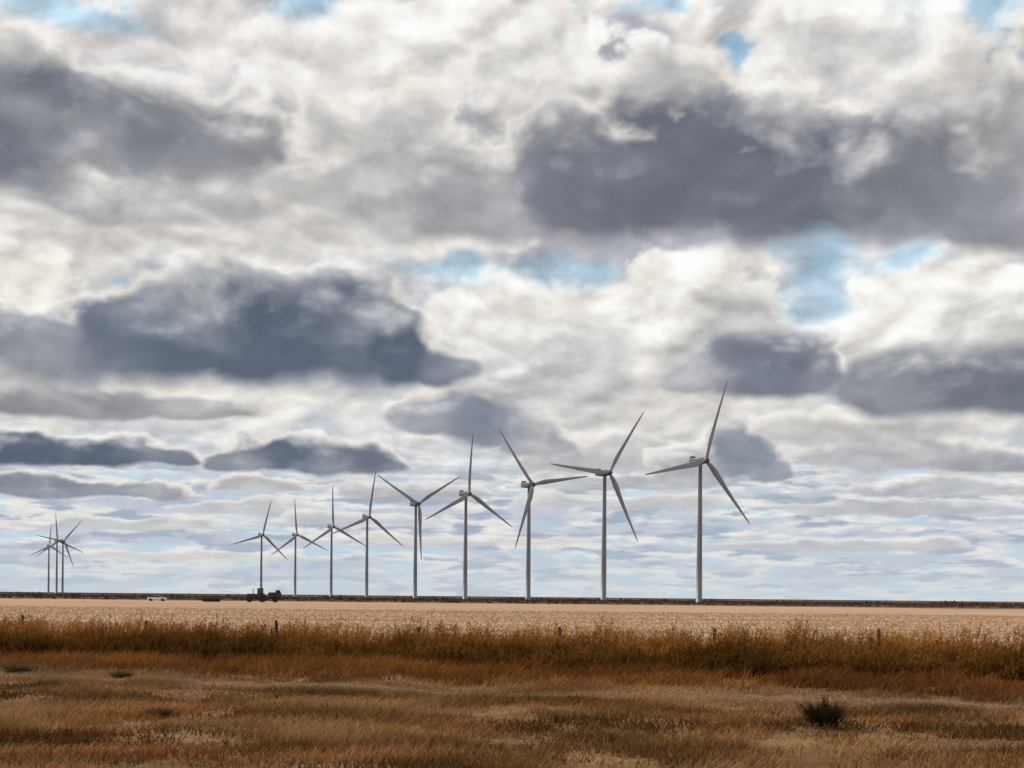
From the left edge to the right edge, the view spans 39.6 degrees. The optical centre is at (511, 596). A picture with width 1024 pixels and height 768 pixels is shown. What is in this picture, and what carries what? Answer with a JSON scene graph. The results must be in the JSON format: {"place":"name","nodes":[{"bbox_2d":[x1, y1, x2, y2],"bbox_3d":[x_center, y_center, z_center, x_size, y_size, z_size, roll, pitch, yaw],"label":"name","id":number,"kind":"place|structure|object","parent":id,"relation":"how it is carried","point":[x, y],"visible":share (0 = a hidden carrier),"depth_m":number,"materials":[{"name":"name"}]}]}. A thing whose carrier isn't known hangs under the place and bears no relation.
{"place":"outdoors","nodes":[
{"label":"outdoors","id":0,"kind":"place"},
{"bbox_2d":[0,0,1023,601],"bbox_3d":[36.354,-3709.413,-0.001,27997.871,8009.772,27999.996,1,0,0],"label":"sky","id":1,"kind":"structure","parent":0,"point":[292,260],"depth_m":13366.52,"materials":[{"name":"grey"}]},
{"bbox_2d":[0,592,1023,767],"bbox_3d":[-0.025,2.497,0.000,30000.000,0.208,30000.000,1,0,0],"label":"ground","id":2,"kind":"structure","parent":0,"point":[791,740],"depth_m":114.50,"materials":[{"name":"soil"}]},
{"bbox_2d":[0,661,39,672],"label":"shrub","id":3,"kind":"object","parent":2,"relation":"on","point":[14,667],"visible":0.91,"depth_m":41.88,"materials":[{"name":"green plant"}]},
{"bbox_2d":[30,523,67,592],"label":"wind turbine","id":4,"kind":"object","parent":2,"relation":"on","point":[48,588],"visible":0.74,"depth_m":2397.06,"materials":[{"name":"paint"}]},
{"bbox_2d":[37,522,80,593],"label":"wind turbine","id":5,"kind":"object","parent":2,"relation":"on","point":[62,582],"visible":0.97,"depth_m":2156.04,"materials":[{"name":"paint"}]},
{"bbox_2d":[37,513,82,593],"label":"wind turbine","id":6,"kind":"object","parent":2,"relation":"on","point":[56,582],"visible":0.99,"depth_m":2158.37,"materials":[{"name":"paint"}]},
{"bbox_2d":[102,669,134,677],"bbox_3d":[-11.244,2.202,40.987,1.191,0.275,1.038,1,0,0],"label":"shrub","id":7,"kind":"object","parent":2,"relation":"on","point":[116,674],"visible":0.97,"depth_m":40.88,"materials":[{"name":"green plant"}]},
{"bbox_2d":[147,595,166,600],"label":"pickup truck","id":8,"kind":"object","parent":2,"relation":"on","point":[158,597],"visible":0.93,"depth_m":439.08,"materials":[{"name":"white paint"}]},
{"bbox_2d":[140,706,177,717],"bbox_3d":[-7.210,2.331,29.001,0.985,0.294,0.773,1,0,0],"label":"shrub","id":9,"kind":"object","parent":2,"relation":"on","point":[164,711],"visible":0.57,"depth_m":28.91,"materials":[{"name":"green plant"}]},
{"bbox_2d":[202,595,220,601],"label":"disc harrow","id":10,"kind":"object","parent":2,"relation":"on","point":[214,599],"visible":1,"depth_m":429.96,"materials":[{"name":"metal"}]},
{"bbox_2d":[246,588,266,601],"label":"farm tractor","id":11,"kind":"object","parent":2,"relation":"on","point":[260,596],"visible":0.97,"depth_m":428.87,"materials":[{"name":"paint"}]},
{"bbox_2d":[231,500,286,587],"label":"wind turbine","id":12,"kind":"object","parent":2,"relation":"on","point":[267,539],"visible":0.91,"depth_m":1865.51,"materials":[{"name":"paint"}]},
{"bbox_2d":[266,590,281,601],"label":"farm cart","id":13,"kind":"object","parent":2,"relation":"on","point":[275,596],"visible":0.98,"depth_m":429.36,"materials":[{"name":"metal"}]},
{"bbox_2d":[272,506,327,595],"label":"wind turbine","id":14,"kind":"object","parent":2,"relation":"on","point":[294,537],"visible":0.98,"depth_m":1854.94,"materials":[{"name":"paint"}]},
{"bbox_2d":[304,488,365,596],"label":"wind turbine","id":15,"kind":"object","parent":2,"relation":"on","point":[330,527],"visible":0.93,"depth_m":1626.08,"materials":[{"name":"paint"}]},
{"bbox_2d":[332,471,402,596],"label":"wind turbine","id":16,"kind":"object","parent":2,"relation":"on","point":[365,517],"visible":0.94,"depth_m":1410.36,"materials":[{"name":"paint"}]},
{"bbox_2d":[378,475,460,597],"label":"wind turbine","id":17,"kind":"object","parent":2,"relation":"on","point":[414,503],"visible":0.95,"depth_m":1202.48,"materials":[{"name":"paint"}]},
{"bbox_2d":[425,436,511,598],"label":"wind turbine","id":18,"kind":"object","parent":2,"relation":"on","point":[464,494],"visible":0.98,"depth_m":1078.81,"materials":[{"name":"paint"}]},
{"bbox_2d":[1,615,1002,654],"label":"barbed wire fence","id":19,"kind":"object","parent":2,"relation":"on","point":[276,625],"visible":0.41,"depth_m":51.04,"materials":[{"name":"brown wood"}]},
{"bbox_2d":[0,646,1023,767],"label":"short grass","id":20,"kind":"structure","parent":2,"relation":"on","point":[652,681],"depth_m":29.41,"materials":[{"name":"brown plant"}]},
{"bbox_2d":[0,610,1023,686],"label":"tall grass","id":21,"kind":"structure","parent":2,"relation":"on","point":[889,654],"depth_m":48.57,"materials":[{"name":"brown plant"}]},
{"bbox_2d":[0,605,1023,654],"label":"field stubble","id":22,"kind":"object","parent":2,"relation":"on","point":[376,619],"visible":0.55,"depth_m":152.02,"materials":[{"name":"beige plant"}]},
{"bbox_2d":[0,591,1023,607],"bbox_3d":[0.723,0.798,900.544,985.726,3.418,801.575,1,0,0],"label":"distant scrub","id":23,"kind":"object","parent":2,"relation":"on","point":[536,600],"visible":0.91,"depth_m":732.14,"materials":[{"name":"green plant"}]},
{"bbox_2d":[499,429,587,599],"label":"wind turbine","id":24,"kind":"object","parent":2,"relation":"on","point":[530,485],"visible":0.94,"depth_m":985.75,"materials":[{"name":"paint"}]},
{"bbox_2d":[550,412,643,600],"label":"wind turbine","id":25,"kind":"object","parent":2,"relation":"on","point":[603,473],"visible":0.96,"depth_m":884.80,"materials":[{"name":"paint"}]},
{"bbox_2d":[645,381,749,601],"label":"wind turbine","id":26,"kind":"object","parent":2,"relation":"on","point":[694,461],"visible":0.98,"depth_m":801.39,"materials":[{"name":"paint"}]},
{"bbox_2d":[793,695,862,726],"bbox_3d":[6.134,2.172,27.619,1.551,0.752,1.215,1,0,0],"label":"shrub","id":27,"kind":"object","parent":2,"relation":"on","point":[823,713],"visible":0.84,"depth_m":27.45,"materials":[{"name":"black plant"}]}
]}

